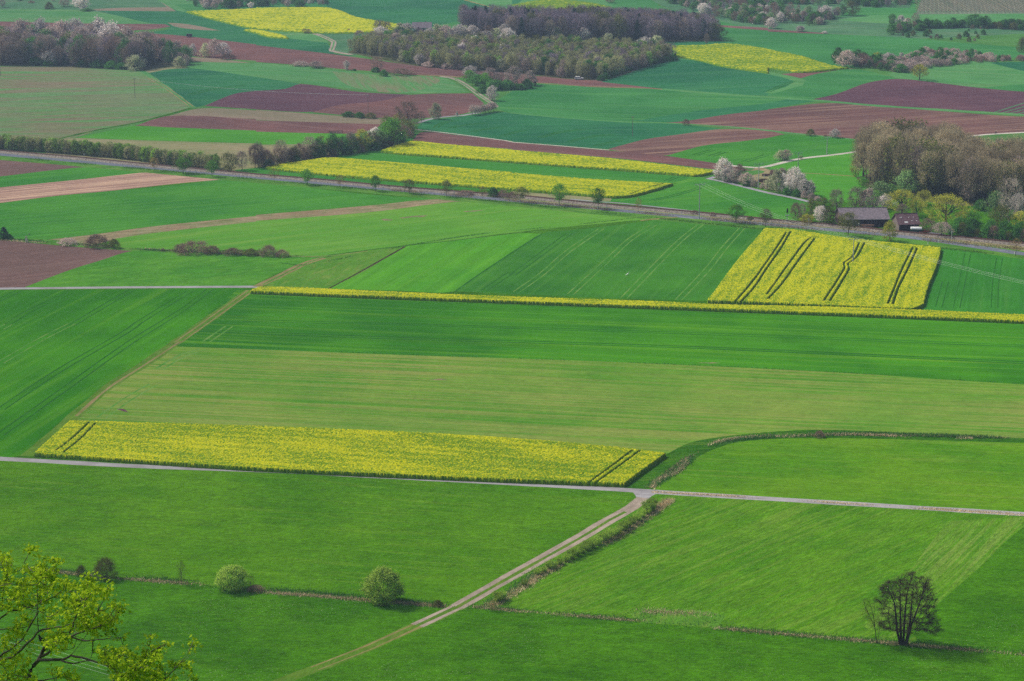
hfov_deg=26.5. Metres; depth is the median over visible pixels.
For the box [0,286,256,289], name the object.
farm road
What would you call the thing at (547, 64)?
young tree
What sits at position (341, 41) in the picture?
fallow field
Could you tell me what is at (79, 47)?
bare tree
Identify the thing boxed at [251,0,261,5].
bush
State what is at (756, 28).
ploughed strip
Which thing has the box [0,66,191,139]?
sprouting field
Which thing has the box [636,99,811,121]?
wheat field
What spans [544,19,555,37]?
bare tree
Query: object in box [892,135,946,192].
leafy tree
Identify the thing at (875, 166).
poplar tree
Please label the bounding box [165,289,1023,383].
wheat field
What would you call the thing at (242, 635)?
meadow
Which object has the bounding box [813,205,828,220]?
blossom tree
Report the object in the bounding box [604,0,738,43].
wheat field
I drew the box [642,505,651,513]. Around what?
willow shrub
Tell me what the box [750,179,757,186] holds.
bush
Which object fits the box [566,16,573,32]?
bare tree
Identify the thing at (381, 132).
leafy tree
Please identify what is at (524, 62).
bare tree
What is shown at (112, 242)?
bush
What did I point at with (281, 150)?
bare tree
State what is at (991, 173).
poplar tree
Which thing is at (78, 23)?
blossom tree
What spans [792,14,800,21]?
bare tree
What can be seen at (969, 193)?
bare tree
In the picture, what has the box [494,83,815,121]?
wheat field
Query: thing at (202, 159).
young tree
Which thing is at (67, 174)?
wheat field
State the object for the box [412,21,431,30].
house
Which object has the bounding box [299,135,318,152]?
bare tree
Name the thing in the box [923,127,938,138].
poplar tree
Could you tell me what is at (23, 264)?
ploughed field
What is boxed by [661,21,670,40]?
bare tree
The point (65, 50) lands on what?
blossom tree
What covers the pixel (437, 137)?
ploughed strip
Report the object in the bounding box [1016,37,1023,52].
bush
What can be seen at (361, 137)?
leafy tree
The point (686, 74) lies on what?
wheat field
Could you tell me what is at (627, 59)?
bare tree
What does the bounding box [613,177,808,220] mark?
wheat field
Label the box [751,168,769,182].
gravel yard
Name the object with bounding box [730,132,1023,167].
white gravel road
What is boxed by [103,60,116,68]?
bush
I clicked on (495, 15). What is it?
bare tree
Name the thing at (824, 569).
meadow
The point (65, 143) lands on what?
young tree
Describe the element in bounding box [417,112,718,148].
wheat field
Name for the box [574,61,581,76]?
young tree
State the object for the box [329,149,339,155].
bush
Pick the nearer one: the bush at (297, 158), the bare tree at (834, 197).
the bare tree at (834, 197)
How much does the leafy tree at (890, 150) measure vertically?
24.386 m
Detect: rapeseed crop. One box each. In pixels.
[34,420,665,486]
[186,7,411,33]
[243,29,288,38]
[249,286,1023,323]
[265,157,672,198]
[380,141,714,176]
[511,0,609,9]
[673,43,848,73]
[707,228,941,309]
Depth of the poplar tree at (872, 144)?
908.51 m
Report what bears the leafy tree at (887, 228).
on the road verge at (567, 209)
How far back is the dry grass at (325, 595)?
429.81 m
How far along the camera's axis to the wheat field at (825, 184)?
902.99 m
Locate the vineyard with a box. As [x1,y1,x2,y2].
[917,0,1023,13]
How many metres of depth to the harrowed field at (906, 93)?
1154.62 m
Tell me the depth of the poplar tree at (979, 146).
873.38 m
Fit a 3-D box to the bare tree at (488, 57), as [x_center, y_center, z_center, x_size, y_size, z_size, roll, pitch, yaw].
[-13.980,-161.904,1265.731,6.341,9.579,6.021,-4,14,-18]
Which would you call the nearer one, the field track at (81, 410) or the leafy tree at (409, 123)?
the field track at (81, 410)
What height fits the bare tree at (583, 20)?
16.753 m
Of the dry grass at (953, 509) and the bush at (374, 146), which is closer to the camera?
the dry grass at (953, 509)
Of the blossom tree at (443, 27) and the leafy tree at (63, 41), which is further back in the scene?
the blossom tree at (443, 27)
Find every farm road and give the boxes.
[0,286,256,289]
[0,457,1023,515]
[627,489,656,497]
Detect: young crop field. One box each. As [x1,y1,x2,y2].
[0,9,153,23]
[115,202,644,255]
[187,62,466,92]
[467,0,520,8]
[840,14,1023,23]
[888,61,1023,87]
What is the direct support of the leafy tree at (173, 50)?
on the wood floor at (157, 63)
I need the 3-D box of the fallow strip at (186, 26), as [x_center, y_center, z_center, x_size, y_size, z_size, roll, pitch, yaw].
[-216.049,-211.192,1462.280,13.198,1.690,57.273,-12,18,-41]
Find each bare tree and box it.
[0,33,9,62]
[0,40,17,63]
[0,40,17,64]
[2,35,17,63]
[7,31,18,39]
[12,39,29,64]
[12,44,22,61]
[25,42,36,63]
[29,36,46,57]
[32,34,49,57]
[38,34,56,61]
[47,33,58,51]
[53,44,63,64]
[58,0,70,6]
[62,37,77,64]
[67,44,80,66]
[73,37,87,65]
[79,37,101,63]
[85,38,103,61]
[94,36,106,61]
[96,46,106,62]
[100,38,118,61]
[101,45,116,62]
[105,35,124,51]
[113,36,127,57]
[115,42,147,65]
[122,42,134,62]
[124,41,142,67]
[125,38,146,58]
[146,37,159,59]
[156,40,163,60]
[234,149,248,169]
[248,143,262,165]
[250,141,264,166]
[270,139,288,162]
[272,148,286,158]
[294,142,305,157]
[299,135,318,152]
[344,132,358,149]
[354,29,364,36]
[365,130,378,144]
[370,57,385,70]
[372,19,381,29]
[384,21,391,29]
[393,100,421,124]
[398,124,411,135]
[417,111,426,121]
[451,56,461,68]
[476,11,486,29]
[481,24,493,35]
[484,11,494,29]
[484,55,491,67]
[489,12,499,27]
[493,73,510,80]
[496,15,505,28]
[503,15,518,33]
[508,15,523,34]
[516,13,528,32]
[520,58,530,72]
[527,18,537,36]
[532,15,543,34]
[535,12,547,33]
[536,17,544,37]
[542,14,553,33]
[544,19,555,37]
[551,15,561,30]
[557,15,566,33]
[558,59,566,71]
[559,13,571,34]
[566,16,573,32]
[572,14,586,38]
[577,15,587,32]
[584,16,593,36]
[588,17,598,37]
[598,17,609,37]
[604,16,617,35]
[611,16,626,38]
[620,16,630,37]
[625,56,632,67]
[636,15,647,34]
[640,54,648,65]
[641,15,650,35]
[645,19,658,36]
[647,16,656,36]
[650,19,663,37]
[657,20,667,40]
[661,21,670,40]
[663,21,672,37]
[670,15,685,40]
[676,16,689,39]
[683,17,697,40]
[690,20,701,40]
[701,16,714,36]
[704,33,709,43]
[731,11,737,20]
[737,163,745,181]
[783,12,791,21]
[789,202,801,219]
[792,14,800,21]
[797,202,805,217]
[828,188,844,208]
[833,212,843,224]
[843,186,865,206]
[868,143,890,180]
[895,204,909,212]
[896,24,902,32]
[900,144,933,190]
[911,13,919,22]
[918,218,936,230]
[953,155,984,203]
[1005,155,1023,194]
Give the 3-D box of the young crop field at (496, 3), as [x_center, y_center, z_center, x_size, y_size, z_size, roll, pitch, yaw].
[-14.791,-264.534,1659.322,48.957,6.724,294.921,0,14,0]
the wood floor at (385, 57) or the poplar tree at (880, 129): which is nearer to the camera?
the poplar tree at (880, 129)
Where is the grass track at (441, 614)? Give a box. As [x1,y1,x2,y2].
[273,605,463,680]
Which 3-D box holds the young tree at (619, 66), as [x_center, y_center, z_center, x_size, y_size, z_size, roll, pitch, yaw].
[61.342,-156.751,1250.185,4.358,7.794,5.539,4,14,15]
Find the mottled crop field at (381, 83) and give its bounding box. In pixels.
[332,71,439,92]
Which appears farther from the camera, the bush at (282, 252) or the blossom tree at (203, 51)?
the blossom tree at (203, 51)
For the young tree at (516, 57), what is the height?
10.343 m
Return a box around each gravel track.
[314,34,351,54]
[415,129,605,149]
[417,113,476,122]
[439,76,495,104]
[451,497,647,607]
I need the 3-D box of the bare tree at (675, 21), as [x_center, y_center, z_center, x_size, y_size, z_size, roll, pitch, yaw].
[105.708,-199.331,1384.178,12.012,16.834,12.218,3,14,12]
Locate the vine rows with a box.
[914,0,1023,12]
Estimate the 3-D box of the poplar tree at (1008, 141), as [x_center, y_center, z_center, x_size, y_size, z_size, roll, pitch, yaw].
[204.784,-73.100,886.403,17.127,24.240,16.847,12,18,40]
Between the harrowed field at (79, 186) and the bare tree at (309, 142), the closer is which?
the harrowed field at (79, 186)
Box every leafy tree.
[9,38,33,63]
[19,36,44,62]
[54,36,70,63]
[66,33,93,64]
[111,37,136,66]
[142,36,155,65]
[161,40,178,64]
[179,47,192,62]
[218,151,237,170]
[267,155,280,164]
[290,145,302,161]
[306,145,319,156]
[309,137,327,153]
[317,136,331,156]
[320,144,332,155]
[323,140,339,155]
[326,133,338,154]
[336,135,347,153]
[347,136,359,151]
[351,136,367,150]
[354,129,374,150]
[359,138,372,149]
[370,129,388,148]
[373,135,388,147]
[379,115,392,131]
[379,117,408,144]
[382,132,391,144]
[385,127,400,145]
[391,111,406,124]
[394,26,404,32]
[397,120,414,136]
[459,70,475,81]
[466,57,475,66]
[469,73,484,85]
[479,72,490,85]
[485,56,496,68]
[525,11,537,36]
[538,56,549,73]
[549,61,560,74]
[571,59,576,74]
[581,59,596,74]
[585,64,596,78]
[603,16,620,38]
[609,12,628,38]
[639,52,649,65]
[706,21,717,40]
[710,25,729,40]
[726,8,735,19]
[737,15,742,21]
[738,10,747,20]
[799,214,813,222]
[802,199,818,216]
[817,197,831,207]
[819,206,837,223]
[842,1,859,15]
[849,157,861,176]
[855,177,869,187]
[865,180,894,196]
[873,55,880,65]
[877,62,883,69]
[877,131,914,189]
[878,163,893,183]
[881,220,897,240]
[883,184,902,196]
[884,63,891,70]
[885,116,917,131]
[886,23,897,34]
[886,55,898,61]
[888,14,896,21]
[891,169,920,195]
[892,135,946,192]
[907,117,930,131]
[914,144,948,196]
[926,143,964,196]
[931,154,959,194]
[951,217,966,227]
[962,211,984,226]
[964,14,987,22]
[965,217,980,228]
[977,142,1008,193]
[980,190,1011,216]
[983,219,995,231]
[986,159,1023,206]
[987,203,1013,227]
[996,220,1012,231]
[1009,211,1023,226]
[1011,221,1023,232]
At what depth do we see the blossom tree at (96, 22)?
1336.46 m
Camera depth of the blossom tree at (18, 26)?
1327.47 m
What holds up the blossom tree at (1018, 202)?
on the ground at (1010, 40)
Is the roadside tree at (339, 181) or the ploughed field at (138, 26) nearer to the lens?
the roadside tree at (339, 181)
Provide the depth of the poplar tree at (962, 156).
869.83 m
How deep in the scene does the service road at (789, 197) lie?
872.58 m
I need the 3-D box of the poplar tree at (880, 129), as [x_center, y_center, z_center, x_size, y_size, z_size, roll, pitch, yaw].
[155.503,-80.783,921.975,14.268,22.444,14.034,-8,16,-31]
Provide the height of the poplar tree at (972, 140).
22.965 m
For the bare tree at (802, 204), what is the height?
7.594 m
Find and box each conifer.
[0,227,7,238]
[517,17,525,35]
[632,19,641,38]
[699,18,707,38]
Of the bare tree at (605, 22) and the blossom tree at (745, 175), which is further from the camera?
the bare tree at (605, 22)
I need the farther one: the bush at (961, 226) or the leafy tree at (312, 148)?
the leafy tree at (312, 148)
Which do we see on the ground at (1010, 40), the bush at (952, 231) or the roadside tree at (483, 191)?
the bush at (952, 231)
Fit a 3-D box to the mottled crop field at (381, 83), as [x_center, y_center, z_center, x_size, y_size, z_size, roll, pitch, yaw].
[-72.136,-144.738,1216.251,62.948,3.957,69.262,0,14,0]
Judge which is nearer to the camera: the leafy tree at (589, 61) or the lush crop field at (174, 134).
the lush crop field at (174, 134)
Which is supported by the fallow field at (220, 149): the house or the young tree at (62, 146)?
the young tree at (62, 146)
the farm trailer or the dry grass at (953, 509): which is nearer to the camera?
the dry grass at (953, 509)
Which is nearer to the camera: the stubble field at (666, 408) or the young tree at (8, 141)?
the stubble field at (666, 408)
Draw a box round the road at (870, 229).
[0,150,1023,246]
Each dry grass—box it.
[0,238,303,256]
[18,565,452,607]
[171,216,1016,383]
[465,602,1023,655]
[483,498,678,606]
[643,430,1011,488]
[649,490,1023,515]
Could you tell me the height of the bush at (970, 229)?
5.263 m
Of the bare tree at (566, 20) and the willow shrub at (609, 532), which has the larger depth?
the bare tree at (566, 20)
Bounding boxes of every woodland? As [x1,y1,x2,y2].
[0,24,159,59]
[186,0,329,6]
[346,27,676,66]
[456,3,719,39]
[667,0,769,16]
[767,0,846,18]
[769,0,912,3]
[831,47,860,60]
[899,46,1023,64]
[927,17,1001,27]
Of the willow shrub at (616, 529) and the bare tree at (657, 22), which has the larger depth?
the bare tree at (657, 22)
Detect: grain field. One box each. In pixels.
[87,0,165,8]
[265,30,326,42]
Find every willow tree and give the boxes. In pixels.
[884,188,922,212]
[908,197,927,213]
[911,64,928,79]
[915,189,931,202]
[919,193,979,225]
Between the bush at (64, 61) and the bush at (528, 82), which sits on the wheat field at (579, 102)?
the bush at (528, 82)
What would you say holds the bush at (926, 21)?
on the pasture at (837, 25)
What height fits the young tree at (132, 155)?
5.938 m
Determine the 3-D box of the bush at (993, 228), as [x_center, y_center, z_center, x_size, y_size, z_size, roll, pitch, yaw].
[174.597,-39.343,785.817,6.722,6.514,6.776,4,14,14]
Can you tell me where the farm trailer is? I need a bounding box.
[910,227,921,231]
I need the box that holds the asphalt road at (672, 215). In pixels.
[0,153,1023,254]
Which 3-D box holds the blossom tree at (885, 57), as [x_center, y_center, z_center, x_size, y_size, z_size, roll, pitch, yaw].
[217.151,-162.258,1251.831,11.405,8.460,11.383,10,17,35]
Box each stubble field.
[76,347,1023,453]
[85,0,174,10]
[170,108,384,123]
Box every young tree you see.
[5,137,13,149]
[19,137,27,150]
[28,137,36,151]
[47,140,52,151]
[50,137,57,152]
[54,142,61,152]
[60,142,65,153]
[61,139,68,152]
[66,141,70,153]
[70,140,78,153]
[80,139,86,153]
[81,140,88,155]
[86,141,94,155]
[90,143,98,154]
[95,141,101,156]
[98,143,105,156]
[106,142,112,157]
[111,145,116,157]
[116,144,120,158]
[118,146,123,158]
[122,146,130,159]
[130,147,135,158]
[139,147,148,161]
[145,150,150,161]
[150,148,157,162]
[153,149,161,163]
[158,148,163,163]
[167,151,173,164]
[181,153,189,165]
[190,152,196,165]
[195,154,201,167]
[200,155,204,167]
[211,156,220,168]
[430,49,439,66]
[434,52,440,67]
[446,53,453,66]
[458,55,465,64]
[462,51,469,66]
[473,54,483,68]
[480,55,485,68]
[505,58,510,68]
[507,54,513,68]
[512,56,520,71]
[532,60,537,73]
[538,61,543,72]
[545,61,549,75]
[564,61,571,76]
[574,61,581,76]
[580,64,586,76]
[594,61,602,76]
[601,63,608,73]
[610,56,616,69]
[615,62,621,72]
[645,51,653,64]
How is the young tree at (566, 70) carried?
on the wood floor at (385, 57)
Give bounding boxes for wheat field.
[0,167,140,186]
[0,180,429,238]
[0,288,238,456]
[101,11,248,32]
[133,0,550,43]
[150,68,298,107]
[155,32,349,55]
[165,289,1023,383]
[174,3,326,10]
[235,132,623,202]
[330,0,490,26]
[330,233,539,292]
[341,153,688,182]
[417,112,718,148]
[432,21,465,33]
[457,220,762,300]
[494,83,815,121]
[514,0,613,6]
[603,58,800,95]
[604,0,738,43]
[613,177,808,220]
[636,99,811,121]
[638,41,725,45]
[667,135,860,166]
[719,27,1023,67]
[758,69,897,98]
[770,153,872,175]
[803,173,866,201]
[840,7,911,16]
[910,0,920,13]
[920,247,1023,313]
[982,84,1023,91]
[993,62,1023,70]
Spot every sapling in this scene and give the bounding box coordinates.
[176,560,186,584]
[247,573,254,588]
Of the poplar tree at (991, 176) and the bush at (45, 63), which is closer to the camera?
the poplar tree at (991, 176)
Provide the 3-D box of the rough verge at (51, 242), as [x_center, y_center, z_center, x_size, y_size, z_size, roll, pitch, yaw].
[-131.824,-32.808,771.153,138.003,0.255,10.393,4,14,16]
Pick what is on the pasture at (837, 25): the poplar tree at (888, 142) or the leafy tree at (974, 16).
the leafy tree at (974, 16)
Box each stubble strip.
[49,199,460,244]
[191,57,246,62]
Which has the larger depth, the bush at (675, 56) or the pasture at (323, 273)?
the bush at (675, 56)
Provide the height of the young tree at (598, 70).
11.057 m
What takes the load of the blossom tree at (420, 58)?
on the wood floor at (385, 57)
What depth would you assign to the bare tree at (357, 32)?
1351.86 m
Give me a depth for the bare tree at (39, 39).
1283.59 m
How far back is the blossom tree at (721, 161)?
913.07 m
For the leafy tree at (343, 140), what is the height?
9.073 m
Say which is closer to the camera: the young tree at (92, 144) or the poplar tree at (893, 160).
the poplar tree at (893, 160)
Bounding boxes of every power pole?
[695,184,704,218]
[849,238,858,260]
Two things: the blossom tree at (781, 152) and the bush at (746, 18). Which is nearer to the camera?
the blossom tree at (781, 152)
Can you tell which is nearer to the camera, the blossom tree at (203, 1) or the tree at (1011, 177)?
the tree at (1011, 177)
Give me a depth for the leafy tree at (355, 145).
984.89 m
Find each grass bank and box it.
[15,424,628,487]
[627,430,1023,488]
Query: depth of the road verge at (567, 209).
858.58 m
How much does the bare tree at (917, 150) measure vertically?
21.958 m
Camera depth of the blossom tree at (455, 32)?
1359.56 m
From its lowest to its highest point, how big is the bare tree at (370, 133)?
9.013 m
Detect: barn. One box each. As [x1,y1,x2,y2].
[835,207,889,226]
[891,213,919,231]
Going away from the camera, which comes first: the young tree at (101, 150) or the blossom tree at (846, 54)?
the young tree at (101, 150)
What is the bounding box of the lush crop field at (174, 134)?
[80,126,346,143]
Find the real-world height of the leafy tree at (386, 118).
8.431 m
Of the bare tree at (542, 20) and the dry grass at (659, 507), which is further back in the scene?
the bare tree at (542, 20)
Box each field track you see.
[20,290,249,455]
[254,257,326,286]
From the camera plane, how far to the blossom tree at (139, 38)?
1279.17 m
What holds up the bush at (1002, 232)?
on the ground at (1010, 40)
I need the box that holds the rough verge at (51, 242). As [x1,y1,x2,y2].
[5,238,326,257]
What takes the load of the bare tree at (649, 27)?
on the wood floor at (634, 39)
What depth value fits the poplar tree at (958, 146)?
878.25 m
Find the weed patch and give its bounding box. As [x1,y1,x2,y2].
[630,609,724,627]
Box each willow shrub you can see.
[491,590,503,601]
[521,578,527,586]
[533,567,541,574]
[538,566,547,572]
[544,560,554,568]
[556,557,563,564]
[562,553,571,561]
[566,549,577,558]
[572,546,582,556]
[576,543,588,553]
[582,539,593,550]
[587,538,598,548]
[591,535,603,544]
[596,531,610,542]
[602,529,616,538]
[608,527,619,535]
[615,525,623,533]
[618,521,629,530]
[622,519,632,527]
[627,516,637,524]
[631,511,641,520]
[637,509,647,517]
[641,499,655,510]
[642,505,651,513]
[647,497,657,506]
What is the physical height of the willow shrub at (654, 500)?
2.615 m
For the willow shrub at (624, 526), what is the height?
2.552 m
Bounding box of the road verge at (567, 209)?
[0,156,1023,258]
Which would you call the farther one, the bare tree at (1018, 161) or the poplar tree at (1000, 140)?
the poplar tree at (1000, 140)
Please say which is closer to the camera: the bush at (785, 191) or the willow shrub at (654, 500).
the willow shrub at (654, 500)
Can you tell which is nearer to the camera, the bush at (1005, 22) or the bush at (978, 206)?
the bush at (978, 206)
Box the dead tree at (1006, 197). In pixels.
[996,177,1023,222]
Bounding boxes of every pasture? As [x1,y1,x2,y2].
[0,0,93,9]
[26,251,315,286]
[158,0,192,11]
[264,246,403,288]
[652,0,1023,37]
[653,438,1023,511]
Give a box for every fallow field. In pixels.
[45,138,336,170]
[321,34,355,55]
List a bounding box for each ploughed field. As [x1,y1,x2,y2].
[0,21,169,30]
[0,160,79,175]
[0,240,129,287]
[134,32,467,77]
[136,116,379,133]
[205,84,405,111]
[476,71,658,88]
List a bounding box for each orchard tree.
[469,105,476,115]
[930,222,954,234]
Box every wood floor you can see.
[0,57,187,69]
[347,49,670,79]
[464,27,722,41]
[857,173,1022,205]
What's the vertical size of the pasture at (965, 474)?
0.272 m
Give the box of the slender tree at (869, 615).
[861,598,881,642]
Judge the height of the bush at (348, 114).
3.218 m
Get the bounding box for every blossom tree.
[5,19,37,35]
[31,16,49,30]
[39,24,61,37]
[40,50,56,64]
[50,47,64,62]
[53,19,69,29]
[62,18,86,30]
[62,44,69,63]
[68,25,94,42]
[74,0,90,8]
[83,21,101,32]
[92,14,108,33]
[97,19,123,37]
[116,25,143,37]
[125,53,145,70]
[126,32,158,63]
[135,29,164,56]
[172,55,185,67]
[173,40,184,52]
[182,54,190,65]
[190,43,197,54]
[198,42,210,56]
[200,0,209,6]
[206,38,223,55]
[210,0,217,8]
[215,42,232,55]
[307,61,322,67]
[344,60,350,69]
[367,126,379,135]
[374,26,387,35]
[391,23,403,30]
[400,23,415,31]
[413,54,426,64]
[428,103,441,118]
[433,23,441,33]
[438,25,452,38]
[448,28,463,36]
[449,24,467,38]
[462,25,470,37]
[462,65,478,75]
[463,24,481,35]
[479,30,494,38]
[481,67,499,78]
[485,86,499,99]
[489,28,500,36]
[493,59,508,70]
[498,22,510,36]
[499,28,517,38]
[503,64,524,83]
[523,69,537,83]
[542,26,555,35]
[551,27,561,37]
[556,67,565,75]
[576,28,591,38]
[604,33,613,40]
[628,58,640,68]
[649,35,664,43]
[697,3,711,13]
[712,156,734,179]
[719,169,731,181]
[726,168,742,182]
[737,172,754,184]
[763,17,778,27]
[764,175,776,189]
[769,168,785,191]
[773,150,787,160]
[774,173,789,190]
[776,11,787,22]
[780,150,793,159]
[782,166,805,193]
[796,26,804,31]
[796,178,814,194]
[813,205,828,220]
[814,16,824,23]
[818,5,831,14]
[828,128,841,136]
[832,49,862,66]
[859,187,882,206]
[877,194,896,207]
[881,52,895,62]
[1009,193,1023,217]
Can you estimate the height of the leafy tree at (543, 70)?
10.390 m
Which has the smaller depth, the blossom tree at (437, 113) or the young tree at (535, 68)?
the blossom tree at (437, 113)
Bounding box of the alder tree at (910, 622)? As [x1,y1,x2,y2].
[873,571,944,645]
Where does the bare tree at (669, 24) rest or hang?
on the wood floor at (634, 39)
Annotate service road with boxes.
[571,199,691,210]
[706,176,778,195]
[768,193,808,201]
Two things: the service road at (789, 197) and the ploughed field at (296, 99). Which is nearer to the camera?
the service road at (789, 197)
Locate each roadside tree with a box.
[148,157,159,167]
[172,158,193,173]
[204,160,218,172]
[268,168,279,177]
[298,168,314,184]
[335,175,345,184]
[370,175,380,190]
[402,179,417,193]
[439,179,454,195]
[479,187,487,195]
[513,186,528,199]
[548,183,569,204]
[590,186,606,207]
[723,203,747,219]
[758,209,772,226]
[802,216,811,225]
[838,212,861,235]
[1009,238,1021,255]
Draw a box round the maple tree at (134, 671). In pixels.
[0,542,202,680]
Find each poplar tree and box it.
[848,130,873,176]
[850,132,872,179]
[852,139,873,176]
[853,125,876,172]
[857,127,885,180]
[862,134,888,181]
[863,146,889,186]
[864,126,887,134]
[865,132,889,161]
[871,119,890,136]
[871,131,899,169]
[874,135,897,185]
[881,123,901,136]
[888,146,898,173]
[890,136,917,187]
[893,135,919,166]
[895,145,922,180]
[911,124,929,137]
[916,147,944,197]
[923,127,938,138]
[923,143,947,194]
[926,122,945,135]
[928,149,952,197]
[932,130,949,141]
[932,135,955,149]
[936,128,954,139]
[938,130,958,142]
[939,122,955,129]
[941,150,966,195]
[941,153,963,198]
[950,141,966,165]
[951,130,974,140]
[953,145,970,195]
[954,141,975,194]
[956,152,977,184]
[959,156,982,199]
[960,133,987,146]
[961,135,986,148]
[963,154,993,199]
[970,140,987,194]
[973,147,996,197]
[973,150,989,198]
[974,135,992,147]
[975,157,992,201]
[979,157,1009,198]
[980,158,1001,196]
[981,160,1006,199]
[987,143,1009,180]
[991,137,1010,147]
[993,149,1014,200]
[994,160,1022,201]
[996,135,1014,149]
[1003,134,1023,147]
[1005,140,1023,182]
[1013,158,1023,202]
[1015,160,1023,192]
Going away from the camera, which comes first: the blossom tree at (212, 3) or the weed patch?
the weed patch
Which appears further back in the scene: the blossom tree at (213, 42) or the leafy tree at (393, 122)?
the blossom tree at (213, 42)
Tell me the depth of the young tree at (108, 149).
971.10 m
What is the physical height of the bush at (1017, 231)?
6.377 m
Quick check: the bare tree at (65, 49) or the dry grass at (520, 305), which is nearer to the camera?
the dry grass at (520, 305)
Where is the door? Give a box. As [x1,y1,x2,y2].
[903,225,911,231]
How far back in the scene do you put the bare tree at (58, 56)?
1284.72 m
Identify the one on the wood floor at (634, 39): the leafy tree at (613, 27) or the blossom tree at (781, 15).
the leafy tree at (613, 27)
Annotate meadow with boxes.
[0,461,634,606]
[0,568,1023,680]
[471,494,1023,642]
[860,517,1023,639]
[913,527,1023,656]
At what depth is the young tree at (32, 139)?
988.95 m
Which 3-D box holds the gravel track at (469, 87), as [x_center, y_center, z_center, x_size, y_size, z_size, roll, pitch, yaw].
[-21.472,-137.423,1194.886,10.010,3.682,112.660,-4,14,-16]
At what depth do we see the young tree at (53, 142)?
984.56 m
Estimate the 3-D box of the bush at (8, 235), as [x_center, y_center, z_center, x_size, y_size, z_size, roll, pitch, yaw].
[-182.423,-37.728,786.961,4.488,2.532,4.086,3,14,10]
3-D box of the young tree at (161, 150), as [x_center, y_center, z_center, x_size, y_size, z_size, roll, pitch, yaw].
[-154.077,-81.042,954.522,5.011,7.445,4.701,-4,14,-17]
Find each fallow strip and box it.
[145,67,185,72]
[169,23,219,30]
[514,192,611,200]
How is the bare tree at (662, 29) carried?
on the wood floor at (634, 39)
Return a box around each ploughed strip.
[412,132,750,170]
[719,25,825,33]
[782,68,850,77]
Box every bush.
[2,233,13,239]
[27,57,43,65]
[42,58,57,65]
[44,1,54,8]
[56,238,79,246]
[59,55,72,64]
[75,564,86,576]
[76,58,90,66]
[82,233,112,248]
[89,59,104,67]
[90,555,119,581]
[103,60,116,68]
[106,238,121,247]
[113,62,129,69]
[171,244,186,251]
[173,240,214,255]
[204,245,221,254]
[213,564,249,592]
[218,0,237,7]
[219,53,235,59]
[222,247,243,255]
[231,0,243,5]
[241,248,258,255]
[247,584,264,592]
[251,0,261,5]
[258,0,269,5]
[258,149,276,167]
[258,244,277,256]
[263,159,272,166]
[275,249,289,256]
[277,157,286,164]
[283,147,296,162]
[289,60,307,66]
[290,156,300,161]
[303,152,312,159]
[308,151,318,159]
[315,149,326,157]
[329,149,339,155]
[341,111,354,117]
[341,147,353,154]
[354,112,364,117]
[355,144,366,152]
[359,566,408,606]
[365,112,376,118]
[369,142,379,150]
[371,67,379,71]
[378,69,388,75]
[381,141,393,148]
[389,68,416,75]
[396,136,406,143]
[421,61,438,66]
[432,599,443,606]
[440,63,451,68]
[456,190,473,194]
[476,85,487,93]
[486,79,506,90]
[487,187,497,196]
[496,189,508,197]
[498,79,516,89]
[506,191,517,198]
[510,83,527,89]
[521,79,533,88]
[597,74,605,80]
[671,54,678,59]
[741,179,750,186]
[744,14,756,22]
[747,7,757,14]
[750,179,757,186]
[753,15,762,24]
[782,187,792,195]
[791,13,802,20]
[791,188,801,196]
[801,191,807,197]
[803,12,823,23]
[805,128,813,135]
[807,192,814,199]
[812,431,825,437]
[822,10,836,18]
[833,50,844,63]
[856,52,867,65]
[857,55,875,66]
[863,0,879,5]
[870,0,879,6]
[874,60,886,67]
[892,63,908,72]
[898,20,913,31]
[902,64,917,71]
[907,61,923,69]
[914,23,926,30]
[921,61,930,67]
[922,18,932,28]
[922,30,929,35]
[930,59,942,66]
[938,59,950,65]
[939,20,954,28]
[947,223,961,235]
[953,222,969,235]
[961,225,976,236]
[963,30,969,36]
[969,229,982,237]
[973,200,986,210]
[974,16,988,27]
[979,225,993,238]
[985,223,1001,238]
[992,228,1008,240]
[1000,19,1009,28]
[1002,230,1016,240]
[1009,22,1018,29]
[1009,226,1023,241]
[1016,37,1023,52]
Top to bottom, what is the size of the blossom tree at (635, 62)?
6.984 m
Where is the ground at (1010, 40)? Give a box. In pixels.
[0,4,1023,648]
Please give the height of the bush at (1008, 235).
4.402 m
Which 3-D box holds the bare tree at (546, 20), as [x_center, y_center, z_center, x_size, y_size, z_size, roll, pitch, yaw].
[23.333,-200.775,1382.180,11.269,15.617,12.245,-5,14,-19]
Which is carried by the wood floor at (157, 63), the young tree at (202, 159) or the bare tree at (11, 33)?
the bare tree at (11, 33)
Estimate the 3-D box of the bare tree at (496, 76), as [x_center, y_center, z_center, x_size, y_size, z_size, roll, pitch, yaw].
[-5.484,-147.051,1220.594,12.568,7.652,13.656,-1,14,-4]
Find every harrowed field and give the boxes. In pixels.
[0,173,218,202]
[315,93,483,118]
[609,129,784,154]
[667,103,1023,139]
[813,79,1023,114]
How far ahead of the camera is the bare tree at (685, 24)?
1385.91 m

